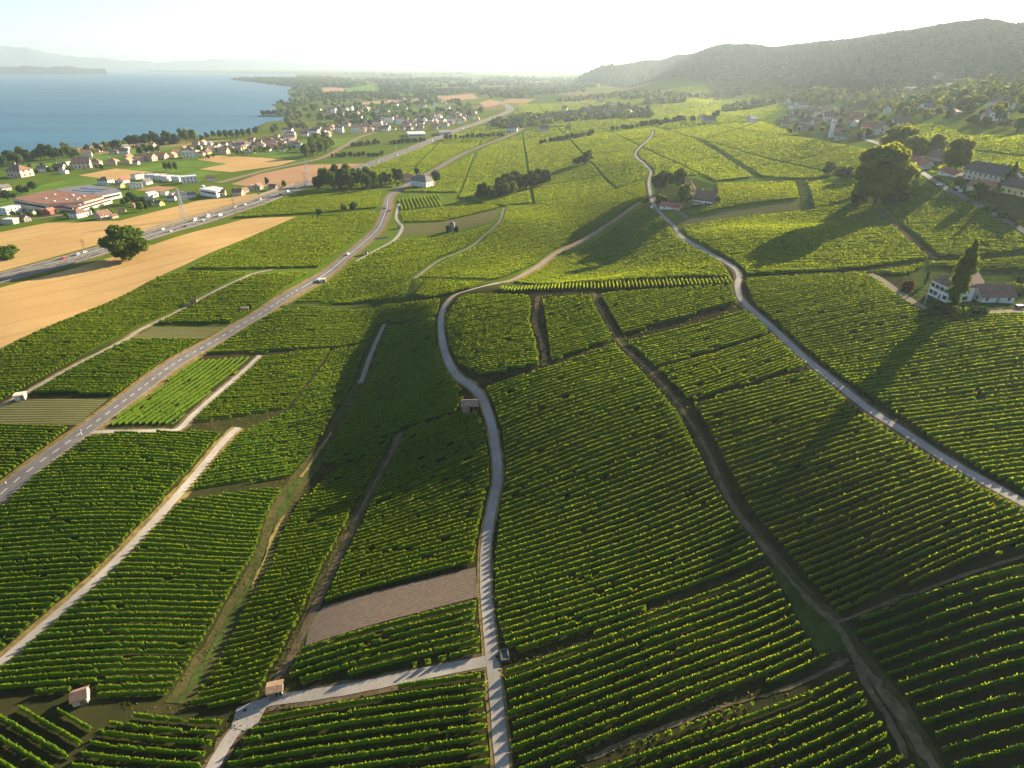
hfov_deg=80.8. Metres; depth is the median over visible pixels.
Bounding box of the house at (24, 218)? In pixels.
[17,213,31,221]
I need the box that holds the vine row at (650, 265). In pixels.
[548,262,724,276]
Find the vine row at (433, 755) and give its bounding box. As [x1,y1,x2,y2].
[331,745,487,767]
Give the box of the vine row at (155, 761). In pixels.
[81,750,201,767]
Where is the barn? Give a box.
[966,178,998,190]
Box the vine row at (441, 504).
[357,488,485,533]
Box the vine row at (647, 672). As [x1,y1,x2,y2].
[512,614,794,725]
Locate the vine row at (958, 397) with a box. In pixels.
[885,386,1023,407]
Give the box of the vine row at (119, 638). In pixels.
[26,635,202,646]
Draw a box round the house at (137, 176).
[130,173,144,178]
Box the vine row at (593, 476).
[500,439,692,512]
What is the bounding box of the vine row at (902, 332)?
[808,316,1023,350]
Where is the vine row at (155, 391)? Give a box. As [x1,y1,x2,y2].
[116,359,203,418]
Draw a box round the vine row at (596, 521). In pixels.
[495,476,709,554]
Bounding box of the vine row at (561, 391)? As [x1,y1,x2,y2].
[497,369,639,415]
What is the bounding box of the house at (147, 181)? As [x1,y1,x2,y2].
[142,178,152,184]
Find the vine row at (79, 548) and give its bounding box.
[0,545,114,555]
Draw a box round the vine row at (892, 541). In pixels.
[808,497,1006,579]
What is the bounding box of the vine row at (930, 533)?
[813,501,1013,585]
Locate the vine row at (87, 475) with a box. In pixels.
[33,473,178,480]
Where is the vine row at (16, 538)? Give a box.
[0,531,128,541]
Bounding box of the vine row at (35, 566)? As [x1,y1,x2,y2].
[0,561,99,570]
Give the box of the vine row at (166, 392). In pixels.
[118,359,214,424]
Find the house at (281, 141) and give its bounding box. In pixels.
[277,140,287,145]
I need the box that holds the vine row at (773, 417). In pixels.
[712,397,845,437]
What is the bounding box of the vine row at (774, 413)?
[711,394,841,433]
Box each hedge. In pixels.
[926,304,950,316]
[947,306,973,319]
[969,306,989,314]
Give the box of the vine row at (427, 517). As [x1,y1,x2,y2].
[353,496,484,541]
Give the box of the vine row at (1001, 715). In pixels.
[935,707,1023,736]
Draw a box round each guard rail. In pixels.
[0,195,273,276]
[0,196,281,282]
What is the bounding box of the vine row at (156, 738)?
[99,729,212,744]
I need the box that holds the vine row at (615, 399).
[503,387,655,441]
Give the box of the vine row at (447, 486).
[365,469,488,517]
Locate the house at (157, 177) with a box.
[153,174,163,179]
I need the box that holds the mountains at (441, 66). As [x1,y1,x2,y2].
[407,63,473,69]
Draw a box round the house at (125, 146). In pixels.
[120,144,130,148]
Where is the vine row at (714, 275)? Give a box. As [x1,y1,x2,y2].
[541,268,716,278]
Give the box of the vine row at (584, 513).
[497,466,705,543]
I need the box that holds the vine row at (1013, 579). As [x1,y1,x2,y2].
[853,575,1023,635]
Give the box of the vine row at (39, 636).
[35,628,205,639]
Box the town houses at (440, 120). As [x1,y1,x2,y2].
[318,97,479,124]
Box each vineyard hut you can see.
[12,391,27,400]
[69,685,90,706]
[189,299,197,304]
[265,679,283,699]
[319,278,325,282]
[461,399,477,413]
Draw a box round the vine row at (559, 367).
[488,352,622,392]
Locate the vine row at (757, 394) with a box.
[697,378,821,409]
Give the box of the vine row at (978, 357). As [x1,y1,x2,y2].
[844,350,1023,379]
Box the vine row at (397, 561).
[334,539,474,580]
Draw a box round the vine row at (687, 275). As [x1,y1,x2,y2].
[536,271,691,279]
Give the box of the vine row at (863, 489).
[763,463,940,526]
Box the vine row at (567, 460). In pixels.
[504,418,681,486]
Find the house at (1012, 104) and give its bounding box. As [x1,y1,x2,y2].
[986,95,1016,111]
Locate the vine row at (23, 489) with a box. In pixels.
[19,484,168,491]
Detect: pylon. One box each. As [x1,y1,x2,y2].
[173,188,186,218]
[302,160,309,180]
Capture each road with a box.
[0,128,523,501]
[206,656,485,767]
[231,700,265,730]
[438,283,508,767]
[498,197,649,282]
[634,130,1023,505]
[854,134,879,144]
[867,273,1023,317]
[921,170,1023,233]
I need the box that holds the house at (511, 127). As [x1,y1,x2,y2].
[506,123,517,131]
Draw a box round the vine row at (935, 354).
[834,340,1023,371]
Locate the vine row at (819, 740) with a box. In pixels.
[749,711,872,767]
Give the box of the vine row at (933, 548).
[824,513,1023,598]
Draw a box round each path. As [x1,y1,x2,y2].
[0,269,272,406]
[0,427,240,664]
[91,355,261,433]
[273,432,402,680]
[280,279,416,309]
[356,203,403,260]
[358,323,385,382]
[414,208,504,277]
[532,296,547,365]
[585,658,849,760]
[592,292,939,767]
[651,196,688,217]
[699,141,759,177]
[741,253,1023,278]
[761,179,806,180]
[796,181,812,210]
[836,554,1023,622]
[850,654,908,758]
[877,208,938,258]
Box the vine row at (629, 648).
[507,589,781,694]
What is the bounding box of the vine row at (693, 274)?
[538,270,697,279]
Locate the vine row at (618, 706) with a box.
[511,631,802,749]
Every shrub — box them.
[0,244,19,259]
[315,208,322,214]
[446,225,450,231]
[640,197,648,203]
[655,193,668,203]
[715,194,721,200]
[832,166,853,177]
[850,189,868,202]
[880,192,909,204]
[901,280,914,289]
[914,168,921,177]
[953,176,963,183]
[969,192,977,198]
[990,188,1001,195]
[998,212,1007,218]
[1007,281,1023,293]
[1008,214,1017,220]
[1013,221,1021,225]
[1015,275,1023,283]
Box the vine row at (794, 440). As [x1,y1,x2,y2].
[726,418,871,464]
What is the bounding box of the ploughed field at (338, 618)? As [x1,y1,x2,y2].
[306,567,477,645]
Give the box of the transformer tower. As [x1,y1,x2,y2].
[449,222,454,230]
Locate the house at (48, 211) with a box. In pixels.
[43,207,54,214]
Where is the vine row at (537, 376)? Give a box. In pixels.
[489,353,624,395]
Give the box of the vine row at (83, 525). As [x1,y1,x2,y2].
[0,522,135,532]
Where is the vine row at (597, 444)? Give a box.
[506,415,679,481]
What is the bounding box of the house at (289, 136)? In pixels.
[283,134,293,139]
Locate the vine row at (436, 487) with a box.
[367,465,488,513]
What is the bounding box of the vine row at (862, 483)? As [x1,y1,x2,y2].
[759,459,933,521]
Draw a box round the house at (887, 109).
[883,105,890,112]
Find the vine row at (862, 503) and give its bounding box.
[773,470,955,537]
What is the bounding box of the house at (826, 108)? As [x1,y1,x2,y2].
[818,105,829,111]
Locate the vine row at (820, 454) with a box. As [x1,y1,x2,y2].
[736,432,893,484]
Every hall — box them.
[11,190,102,210]
[54,185,121,199]
[63,198,112,210]
[145,191,158,197]
[199,186,222,197]
[406,131,425,136]
[438,130,450,134]
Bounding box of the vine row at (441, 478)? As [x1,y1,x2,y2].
[370,457,488,506]
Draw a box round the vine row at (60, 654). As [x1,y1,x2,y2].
[11,648,195,661]
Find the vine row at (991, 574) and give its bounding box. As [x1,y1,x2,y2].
[859,563,1023,620]
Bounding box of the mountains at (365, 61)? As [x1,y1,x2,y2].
[321,54,437,68]
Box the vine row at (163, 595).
[83,593,226,599]
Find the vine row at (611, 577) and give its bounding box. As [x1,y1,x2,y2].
[497,526,741,613]
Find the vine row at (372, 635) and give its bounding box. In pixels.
[295,607,475,661]
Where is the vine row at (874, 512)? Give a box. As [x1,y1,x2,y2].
[783,478,968,549]
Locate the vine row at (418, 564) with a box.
[330,550,474,590]
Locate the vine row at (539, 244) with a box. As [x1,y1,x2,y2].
[426,203,631,273]
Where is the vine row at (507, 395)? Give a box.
[493,360,630,403]
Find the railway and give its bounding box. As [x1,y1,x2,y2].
[217,131,378,182]
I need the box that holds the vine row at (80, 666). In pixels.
[0,661,188,675]
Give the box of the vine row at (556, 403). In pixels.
[500,376,646,426]
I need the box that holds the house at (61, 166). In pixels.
[52,162,66,170]
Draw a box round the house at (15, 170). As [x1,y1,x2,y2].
[5,162,34,177]
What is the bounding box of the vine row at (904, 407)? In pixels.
[890,391,1023,410]
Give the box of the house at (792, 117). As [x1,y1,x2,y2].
[788,114,798,120]
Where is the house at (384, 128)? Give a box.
[381,125,388,130]
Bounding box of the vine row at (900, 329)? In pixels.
[805,314,1023,348]
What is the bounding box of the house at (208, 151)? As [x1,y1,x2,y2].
[204,149,211,153]
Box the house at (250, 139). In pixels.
[247,137,255,141]
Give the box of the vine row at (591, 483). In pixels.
[500,444,694,518]
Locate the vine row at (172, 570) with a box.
[115,566,240,574]
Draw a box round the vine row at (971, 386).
[876,377,1023,400]
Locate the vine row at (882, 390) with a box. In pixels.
[866,370,1023,394]
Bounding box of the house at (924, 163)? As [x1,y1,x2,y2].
[909,155,935,169]
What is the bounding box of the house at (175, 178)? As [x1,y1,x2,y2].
[170,175,180,181]
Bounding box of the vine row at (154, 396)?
[110,359,209,424]
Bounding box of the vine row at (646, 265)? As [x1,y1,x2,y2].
[549,260,722,275]
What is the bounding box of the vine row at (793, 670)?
[766,652,829,683]
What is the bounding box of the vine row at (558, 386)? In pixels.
[495,365,635,409]
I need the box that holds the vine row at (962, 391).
[880,382,1023,403]
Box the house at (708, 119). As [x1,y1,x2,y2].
[703,115,715,122]
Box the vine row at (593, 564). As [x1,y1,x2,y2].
[495,510,729,595]
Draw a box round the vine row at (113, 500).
[0,498,158,507]
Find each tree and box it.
[0,156,6,167]
[0,190,10,200]
[1,150,11,163]
[9,153,22,163]
[14,146,23,161]
[15,184,23,192]
[21,149,30,162]
[22,186,28,193]
[27,149,36,161]
[27,181,36,190]
[30,149,37,159]
[35,147,43,158]
[36,144,45,159]
[43,144,50,158]
[47,147,56,159]
[54,147,60,158]
[58,148,63,158]
[59,142,68,157]
[66,146,72,157]
[72,148,79,156]
[83,144,89,149]
[97,224,150,259]
[101,141,109,150]
[114,139,121,147]
[123,135,131,145]
[125,192,132,202]
[129,134,139,146]
[129,194,138,202]
[135,146,143,153]
[135,201,143,211]
[139,133,146,143]
[139,197,145,202]
[140,144,148,152]
[143,202,148,208]
[146,134,150,142]
[147,145,155,151]
[149,131,157,143]
[156,134,163,144]
[160,133,166,144]
[162,130,170,144]
[162,162,167,170]
[167,161,172,168]
[171,133,179,143]
[172,162,177,170]
[176,127,182,141]
[180,128,188,142]
[189,129,196,140]
[217,130,221,138]
[222,130,227,138]
[228,130,234,137]
[234,129,240,137]
[240,128,245,136]
[252,126,257,132]
[300,143,309,157]
[307,136,314,144]
[307,141,317,154]
[312,133,319,139]
[312,176,321,188]
[315,140,324,154]
[318,130,325,137]
[318,138,326,153]
[318,173,324,189]
[321,167,331,189]
[323,138,329,151]
[325,135,334,149]
[326,172,335,189]
[328,164,337,174]
[335,174,342,188]
[338,168,348,190]
[340,202,347,211]
[341,163,351,174]
[347,174,355,190]
[349,201,356,210]
[352,171,358,186]
[357,169,365,186]
[362,166,370,174]
[363,175,371,190]
[369,170,378,185]
[377,174,383,184]
[381,171,387,184]
[386,171,392,184]
[391,167,397,183]
[395,169,402,181]
[431,170,440,180]
[474,188,482,196]
[476,184,486,195]
[481,182,488,196]
[487,184,496,196]
[494,184,500,193]
[500,183,510,195]
[501,172,511,178]
[507,175,514,180]
[509,181,517,193]
[510,170,519,176]
[512,174,523,189]
[523,174,531,188]
[528,170,540,188]
[535,168,547,185]
[540,173,545,184]
[543,169,551,182]
[576,156,582,164]
[582,150,593,160]
[582,155,589,163]
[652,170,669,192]
[668,173,674,188]
[674,167,687,190]
[678,181,693,207]
[690,115,695,121]
[822,161,837,173]
[837,117,843,122]
[852,141,920,205]
[856,117,864,126]
[856,131,863,137]
[865,128,873,137]
[879,114,887,121]
[879,123,920,145]
[901,106,909,115]
[903,135,931,156]
[912,107,919,116]
[921,111,932,119]
[922,108,929,119]
[928,133,949,151]
[934,106,943,114]
[941,135,977,168]
[943,98,953,108]
[943,106,954,117]
[947,237,979,306]
[955,97,962,108]
[960,96,973,107]
[961,99,970,107]
[963,101,975,112]
[965,114,979,124]
[972,95,979,102]
[972,181,990,195]
[977,95,987,104]
[978,116,992,126]
[981,98,989,103]
[983,90,993,98]
[992,104,1005,111]
[993,101,1008,108]
[994,108,1007,119]
[996,119,1013,127]
[1011,116,1023,131]
[1017,94,1023,106]
[1018,105,1023,115]
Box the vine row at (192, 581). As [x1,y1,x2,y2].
[102,577,236,584]
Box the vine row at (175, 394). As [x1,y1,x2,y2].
[132,357,226,423]
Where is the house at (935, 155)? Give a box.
[927,149,943,161]
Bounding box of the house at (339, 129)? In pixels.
[334,126,343,132]
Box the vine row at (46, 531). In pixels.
[0,527,132,537]
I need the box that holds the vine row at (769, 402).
[703,385,830,420]
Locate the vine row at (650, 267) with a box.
[545,264,725,277]
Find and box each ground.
[0,31,1023,767]
[774,107,891,143]
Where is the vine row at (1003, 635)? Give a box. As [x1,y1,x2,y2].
[886,627,1023,675]
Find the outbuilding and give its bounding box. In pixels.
[972,284,1017,302]
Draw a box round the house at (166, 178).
[161,175,173,180]
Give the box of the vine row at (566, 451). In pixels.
[505,412,677,476]
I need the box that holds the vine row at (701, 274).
[538,270,703,279]
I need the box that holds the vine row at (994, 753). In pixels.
[951,743,1023,767]
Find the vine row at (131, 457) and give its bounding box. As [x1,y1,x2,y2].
[58,454,195,463]
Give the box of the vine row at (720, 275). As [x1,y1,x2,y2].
[542,267,722,278]
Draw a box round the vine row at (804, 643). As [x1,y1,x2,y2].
[516,639,809,760]
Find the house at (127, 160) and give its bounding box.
[123,157,133,163]
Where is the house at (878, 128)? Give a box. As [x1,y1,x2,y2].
[870,122,889,134]
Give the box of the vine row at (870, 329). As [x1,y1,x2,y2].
[798,315,945,344]
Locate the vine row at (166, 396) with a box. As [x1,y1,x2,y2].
[125,357,220,423]
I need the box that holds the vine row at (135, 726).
[109,720,218,734]
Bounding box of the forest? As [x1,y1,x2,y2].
[576,18,1023,93]
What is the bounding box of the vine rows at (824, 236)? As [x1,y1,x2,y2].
[0,84,1023,767]
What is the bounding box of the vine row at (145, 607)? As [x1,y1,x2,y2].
[67,604,219,612]
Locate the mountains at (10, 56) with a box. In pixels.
[0,45,361,69]
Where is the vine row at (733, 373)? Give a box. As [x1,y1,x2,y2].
[681,352,792,392]
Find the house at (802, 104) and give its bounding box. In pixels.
[799,101,808,108]
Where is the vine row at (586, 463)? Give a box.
[502,427,685,497]
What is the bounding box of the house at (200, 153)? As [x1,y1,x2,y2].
[197,151,205,155]
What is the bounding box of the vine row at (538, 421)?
[503,384,653,437]
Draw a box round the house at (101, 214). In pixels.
[93,209,111,219]
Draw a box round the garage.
[938,166,962,177]
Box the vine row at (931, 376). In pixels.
[857,362,1023,387]
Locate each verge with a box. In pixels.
[0,100,514,284]
[0,128,524,504]
[0,269,273,407]
[0,427,243,670]
[98,355,261,433]
[164,382,365,703]
[201,653,483,767]
[215,131,379,182]
[261,431,404,691]
[353,322,389,383]
[437,283,512,767]
[497,201,642,282]
[591,292,945,767]
[633,132,1023,509]
[873,273,1022,317]
[921,170,1023,234]
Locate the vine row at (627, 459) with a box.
[501,436,689,507]
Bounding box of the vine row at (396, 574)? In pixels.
[327,553,474,595]
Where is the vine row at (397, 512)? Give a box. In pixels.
[362,478,488,524]
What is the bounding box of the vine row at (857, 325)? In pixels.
[795,313,929,339]
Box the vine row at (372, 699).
[261,680,487,721]
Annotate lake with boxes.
[0,70,295,153]
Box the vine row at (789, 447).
[728,421,876,469]
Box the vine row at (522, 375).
[486,350,621,389]
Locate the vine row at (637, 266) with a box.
[550,260,720,274]
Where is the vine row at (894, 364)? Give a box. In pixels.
[837,343,1023,374]
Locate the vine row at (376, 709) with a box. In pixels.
[250,691,484,732]
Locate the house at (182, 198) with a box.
[179,195,188,200]
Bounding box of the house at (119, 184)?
[114,182,124,187]
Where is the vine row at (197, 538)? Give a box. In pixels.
[148,533,257,543]
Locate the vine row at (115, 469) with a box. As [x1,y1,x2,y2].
[40,467,185,474]
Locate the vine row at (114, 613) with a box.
[58,610,216,619]
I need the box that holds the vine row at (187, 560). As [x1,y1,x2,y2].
[126,555,247,564]
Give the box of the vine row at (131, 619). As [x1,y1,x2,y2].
[53,616,212,625]
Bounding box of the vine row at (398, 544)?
[342,519,479,562]
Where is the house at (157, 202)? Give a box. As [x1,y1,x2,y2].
[153,199,164,205]
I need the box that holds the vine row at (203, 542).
[143,537,255,547]
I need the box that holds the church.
[828,120,842,137]
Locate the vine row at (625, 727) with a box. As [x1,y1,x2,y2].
[518,649,811,767]
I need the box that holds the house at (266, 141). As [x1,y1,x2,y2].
[262,139,270,143]
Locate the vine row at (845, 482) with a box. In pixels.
[755,454,928,515]
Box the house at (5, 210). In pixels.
[0,205,21,214]
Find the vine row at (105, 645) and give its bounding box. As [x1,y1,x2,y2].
[22,640,200,653]
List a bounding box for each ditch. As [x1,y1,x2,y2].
[175,383,360,702]
[251,515,284,586]
[299,432,331,476]
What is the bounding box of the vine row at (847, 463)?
[744,443,911,499]
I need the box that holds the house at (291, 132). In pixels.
[286,131,295,134]
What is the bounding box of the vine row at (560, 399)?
[499,374,643,422]
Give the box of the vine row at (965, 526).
[819,506,1022,591]
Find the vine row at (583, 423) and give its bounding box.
[504,395,664,454]
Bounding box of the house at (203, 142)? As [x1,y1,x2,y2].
[200,140,206,144]
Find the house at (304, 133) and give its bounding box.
[301,131,308,136]
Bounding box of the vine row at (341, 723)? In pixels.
[243,701,482,743]
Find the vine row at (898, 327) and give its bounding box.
[802,312,1023,346]
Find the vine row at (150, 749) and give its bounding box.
[90,739,206,756]
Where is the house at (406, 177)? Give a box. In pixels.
[403,173,410,182]
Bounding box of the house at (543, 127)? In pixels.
[539,124,548,130]
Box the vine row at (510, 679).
[505,581,776,683]
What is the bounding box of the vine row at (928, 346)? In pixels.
[825,331,1023,364]
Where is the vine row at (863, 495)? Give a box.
[768,465,947,531]
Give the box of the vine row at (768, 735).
[675,690,863,767]
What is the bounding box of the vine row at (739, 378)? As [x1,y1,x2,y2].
[686,357,796,397]
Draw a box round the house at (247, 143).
[241,140,251,147]
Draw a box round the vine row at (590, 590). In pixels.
[497,532,744,619]
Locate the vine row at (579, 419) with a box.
[504,392,661,449]
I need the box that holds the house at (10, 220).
[2,217,19,224]
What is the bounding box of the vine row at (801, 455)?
[734,428,887,479]
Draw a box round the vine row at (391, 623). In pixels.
[301,600,476,652]
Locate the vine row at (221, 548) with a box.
[139,542,255,552]
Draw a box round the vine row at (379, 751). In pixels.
[254,734,485,767]
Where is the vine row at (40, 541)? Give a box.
[0,536,124,546]
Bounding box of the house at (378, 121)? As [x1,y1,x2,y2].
[374,120,382,124]
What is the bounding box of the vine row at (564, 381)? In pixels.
[494,362,633,406]
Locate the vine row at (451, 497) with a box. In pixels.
[359,482,488,529]
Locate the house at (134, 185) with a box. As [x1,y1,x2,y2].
[128,181,142,188]
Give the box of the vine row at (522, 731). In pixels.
[513,622,798,737]
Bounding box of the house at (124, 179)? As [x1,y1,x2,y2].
[118,176,129,182]
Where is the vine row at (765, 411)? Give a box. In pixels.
[708,391,838,429]
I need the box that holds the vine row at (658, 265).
[546,264,726,276]
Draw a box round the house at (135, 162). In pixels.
[132,160,139,164]
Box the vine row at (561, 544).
[494,486,715,566]
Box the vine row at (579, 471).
[502,431,687,502]
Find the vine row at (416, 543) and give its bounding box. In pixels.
[340,524,477,566]
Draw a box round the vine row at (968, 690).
[916,672,1023,708]
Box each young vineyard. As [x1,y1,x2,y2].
[0,399,107,424]
[133,327,223,338]
[401,211,498,235]
[676,202,799,224]
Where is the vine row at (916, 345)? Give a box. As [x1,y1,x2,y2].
[820,328,1023,362]
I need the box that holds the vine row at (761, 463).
[731,425,882,474]
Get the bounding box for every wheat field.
[0,193,257,270]
[0,217,293,348]
[80,168,168,179]
[138,186,177,191]
[197,155,295,171]
[233,163,362,186]
[322,87,343,91]
[357,100,398,104]
[441,94,477,100]
[480,99,502,107]
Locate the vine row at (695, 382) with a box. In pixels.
[679,349,790,389]
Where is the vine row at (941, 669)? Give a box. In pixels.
[896,642,1023,686]
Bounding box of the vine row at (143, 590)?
[87,587,229,594]
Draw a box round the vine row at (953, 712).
[921,692,1023,724]
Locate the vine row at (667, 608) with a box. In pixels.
[593,566,768,635]
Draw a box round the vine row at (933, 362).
[841,346,1023,377]
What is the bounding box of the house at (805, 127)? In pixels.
[796,123,809,131]
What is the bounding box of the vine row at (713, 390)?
[693,358,799,399]
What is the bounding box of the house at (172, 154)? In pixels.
[169,152,177,157]
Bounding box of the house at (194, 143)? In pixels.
[192,140,199,145]
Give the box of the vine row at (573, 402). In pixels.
[501,379,648,429]
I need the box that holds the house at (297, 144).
[292,141,301,146]
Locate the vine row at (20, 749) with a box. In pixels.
[0,734,52,767]
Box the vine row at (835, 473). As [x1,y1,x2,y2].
[747,447,917,505]
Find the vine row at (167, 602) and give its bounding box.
[75,599,222,606]
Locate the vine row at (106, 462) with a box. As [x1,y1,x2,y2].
[51,460,190,469]
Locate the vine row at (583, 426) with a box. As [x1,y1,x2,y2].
[505,398,667,458]
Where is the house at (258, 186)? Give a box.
[253,182,263,189]
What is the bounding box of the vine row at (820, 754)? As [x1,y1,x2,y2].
[781,721,881,767]
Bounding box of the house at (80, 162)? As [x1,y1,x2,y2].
[71,156,91,168]
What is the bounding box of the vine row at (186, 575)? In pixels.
[107,571,238,578]
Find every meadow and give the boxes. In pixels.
[0,176,104,205]
[24,146,181,168]
[124,160,222,172]
[174,171,220,178]
[239,151,299,158]
[278,137,355,152]
[344,84,377,91]
[408,105,445,110]
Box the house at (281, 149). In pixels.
[279,147,284,151]
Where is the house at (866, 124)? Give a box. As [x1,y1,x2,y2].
[860,121,875,129]
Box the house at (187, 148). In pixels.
[184,146,193,150]
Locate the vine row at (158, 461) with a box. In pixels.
[54,457,192,466]
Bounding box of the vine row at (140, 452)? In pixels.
[68,449,198,457]
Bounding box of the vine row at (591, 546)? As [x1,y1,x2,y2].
[496,495,720,576]
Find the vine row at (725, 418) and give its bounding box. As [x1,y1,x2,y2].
[706,388,834,424]
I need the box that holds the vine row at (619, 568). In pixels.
[498,520,737,606]
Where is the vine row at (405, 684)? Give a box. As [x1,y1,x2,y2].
[398,672,480,688]
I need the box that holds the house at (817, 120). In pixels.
[813,117,822,123]
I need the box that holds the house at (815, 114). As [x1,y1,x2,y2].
[812,111,823,117]
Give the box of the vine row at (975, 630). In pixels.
[879,614,1023,665]
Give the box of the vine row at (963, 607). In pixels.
[862,587,1023,645]
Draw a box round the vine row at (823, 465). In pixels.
[742,440,905,494]
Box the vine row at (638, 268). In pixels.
[546,263,725,276]
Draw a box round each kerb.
[0,175,426,503]
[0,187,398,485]
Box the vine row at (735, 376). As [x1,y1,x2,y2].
[684,354,795,394]
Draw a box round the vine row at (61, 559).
[0,555,105,565]
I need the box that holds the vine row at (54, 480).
[28,476,174,483]
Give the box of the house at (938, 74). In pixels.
[933,71,944,80]
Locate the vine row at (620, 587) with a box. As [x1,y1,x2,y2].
[499,537,749,626]
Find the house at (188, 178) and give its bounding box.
[180,174,197,183]
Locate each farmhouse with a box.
[683,179,695,196]
[693,189,717,203]
[928,273,977,302]
[945,272,984,294]
[962,160,1023,182]
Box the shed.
[659,201,682,209]
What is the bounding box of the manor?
[410,173,432,187]
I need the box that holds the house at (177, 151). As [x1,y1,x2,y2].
[172,149,179,153]
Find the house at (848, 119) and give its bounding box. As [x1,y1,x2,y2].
[844,116,856,123]
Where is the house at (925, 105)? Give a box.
[919,101,934,108]
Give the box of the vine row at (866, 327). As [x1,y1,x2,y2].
[798,314,941,341]
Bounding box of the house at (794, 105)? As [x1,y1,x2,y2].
[789,101,798,109]
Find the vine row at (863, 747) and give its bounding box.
[816,731,886,767]
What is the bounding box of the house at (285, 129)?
[282,127,293,134]
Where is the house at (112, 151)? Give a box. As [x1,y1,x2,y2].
[108,149,117,154]
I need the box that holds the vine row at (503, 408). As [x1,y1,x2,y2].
[496,366,637,412]
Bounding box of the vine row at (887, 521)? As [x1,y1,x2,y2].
[793,486,982,560]
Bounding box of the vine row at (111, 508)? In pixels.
[0,505,151,515]
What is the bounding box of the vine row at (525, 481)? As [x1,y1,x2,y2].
[504,422,683,491]
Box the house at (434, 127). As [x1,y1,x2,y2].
[431,125,437,129]
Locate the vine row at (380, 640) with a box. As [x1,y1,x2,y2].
[292,614,474,668]
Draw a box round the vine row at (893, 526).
[798,488,990,566]
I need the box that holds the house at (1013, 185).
[1000,176,1023,196]
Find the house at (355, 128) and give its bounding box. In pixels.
[350,125,360,132]
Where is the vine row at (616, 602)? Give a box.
[503,548,756,639]
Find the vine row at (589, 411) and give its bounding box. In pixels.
[504,389,659,445]
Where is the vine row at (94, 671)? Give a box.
[0,667,183,681]
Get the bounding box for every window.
[14,201,62,207]
[63,200,110,208]
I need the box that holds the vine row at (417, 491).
[369,461,488,510]
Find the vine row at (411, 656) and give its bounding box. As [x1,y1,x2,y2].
[348,636,479,675]
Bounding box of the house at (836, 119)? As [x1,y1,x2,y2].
[834,115,844,124]
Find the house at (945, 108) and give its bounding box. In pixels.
[932,105,947,113]
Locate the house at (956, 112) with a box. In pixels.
[946,108,961,115]
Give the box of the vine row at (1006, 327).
[818,323,1023,359]
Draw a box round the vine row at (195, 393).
[151,356,243,423]
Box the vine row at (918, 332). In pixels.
[811,317,1023,352]
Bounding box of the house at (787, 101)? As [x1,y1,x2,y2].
[784,97,790,104]
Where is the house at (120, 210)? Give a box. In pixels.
[118,207,125,212]
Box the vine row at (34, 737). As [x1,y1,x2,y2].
[0,713,69,757]
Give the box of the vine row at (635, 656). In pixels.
[510,597,784,704]
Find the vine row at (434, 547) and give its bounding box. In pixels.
[336,533,477,575]
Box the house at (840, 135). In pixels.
[834,131,847,140]
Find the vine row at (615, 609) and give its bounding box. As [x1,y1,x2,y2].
[505,553,763,645]
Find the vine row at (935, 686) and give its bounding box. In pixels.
[904,657,1023,698]
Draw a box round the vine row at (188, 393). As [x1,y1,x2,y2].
[145,357,237,423]
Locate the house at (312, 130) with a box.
[307,128,320,136]
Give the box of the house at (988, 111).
[980,108,992,119]
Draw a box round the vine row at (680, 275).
[535,272,684,279]
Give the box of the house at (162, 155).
[156,151,168,159]
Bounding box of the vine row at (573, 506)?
[498,457,700,533]
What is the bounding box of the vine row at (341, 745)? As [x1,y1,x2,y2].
[227,723,486,766]
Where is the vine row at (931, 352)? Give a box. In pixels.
[830,337,1023,369]
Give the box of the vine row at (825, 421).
[721,413,860,455]
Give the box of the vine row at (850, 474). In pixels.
[750,450,922,511]
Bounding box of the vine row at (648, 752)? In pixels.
[600,672,850,767]
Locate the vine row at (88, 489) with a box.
[14,487,166,495]
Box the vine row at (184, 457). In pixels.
[63,451,196,460]
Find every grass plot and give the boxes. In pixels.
[654,178,716,209]
[767,566,847,652]
[901,266,1023,312]
[926,169,1023,225]
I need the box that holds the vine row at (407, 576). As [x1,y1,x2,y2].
[325,558,473,601]
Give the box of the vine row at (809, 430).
[724,414,866,459]
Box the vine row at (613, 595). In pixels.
[502,542,753,632]
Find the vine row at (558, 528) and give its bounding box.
[496,471,707,549]
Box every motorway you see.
[0,100,509,275]
[0,100,512,282]
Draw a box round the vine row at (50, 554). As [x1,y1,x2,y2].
[0,550,109,560]
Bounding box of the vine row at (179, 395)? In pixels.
[138,357,232,423]
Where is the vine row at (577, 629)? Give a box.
[516,604,645,650]
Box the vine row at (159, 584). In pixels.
[96,582,232,589]
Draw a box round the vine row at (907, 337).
[814,319,1023,355]
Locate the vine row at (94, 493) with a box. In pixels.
[9,490,164,499]
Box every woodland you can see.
[233,76,366,87]
[267,63,613,89]
[269,88,482,132]
[290,86,584,99]
[487,81,607,97]
[490,87,784,128]
[783,70,1023,116]
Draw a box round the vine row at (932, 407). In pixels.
[895,395,1023,414]
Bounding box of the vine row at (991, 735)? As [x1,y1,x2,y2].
[940,724,1023,752]
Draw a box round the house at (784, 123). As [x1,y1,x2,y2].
[780,120,790,126]
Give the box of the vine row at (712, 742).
[640,681,856,767]
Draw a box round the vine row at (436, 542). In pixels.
[338,529,478,571]
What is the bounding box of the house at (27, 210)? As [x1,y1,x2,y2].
[23,209,36,215]
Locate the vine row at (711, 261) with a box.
[551,259,715,274]
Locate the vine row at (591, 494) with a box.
[498,452,699,528]
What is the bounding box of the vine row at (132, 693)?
[97,689,169,696]
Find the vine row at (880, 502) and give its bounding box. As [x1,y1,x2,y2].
[778,473,961,542]
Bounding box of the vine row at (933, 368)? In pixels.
[848,353,1023,382]

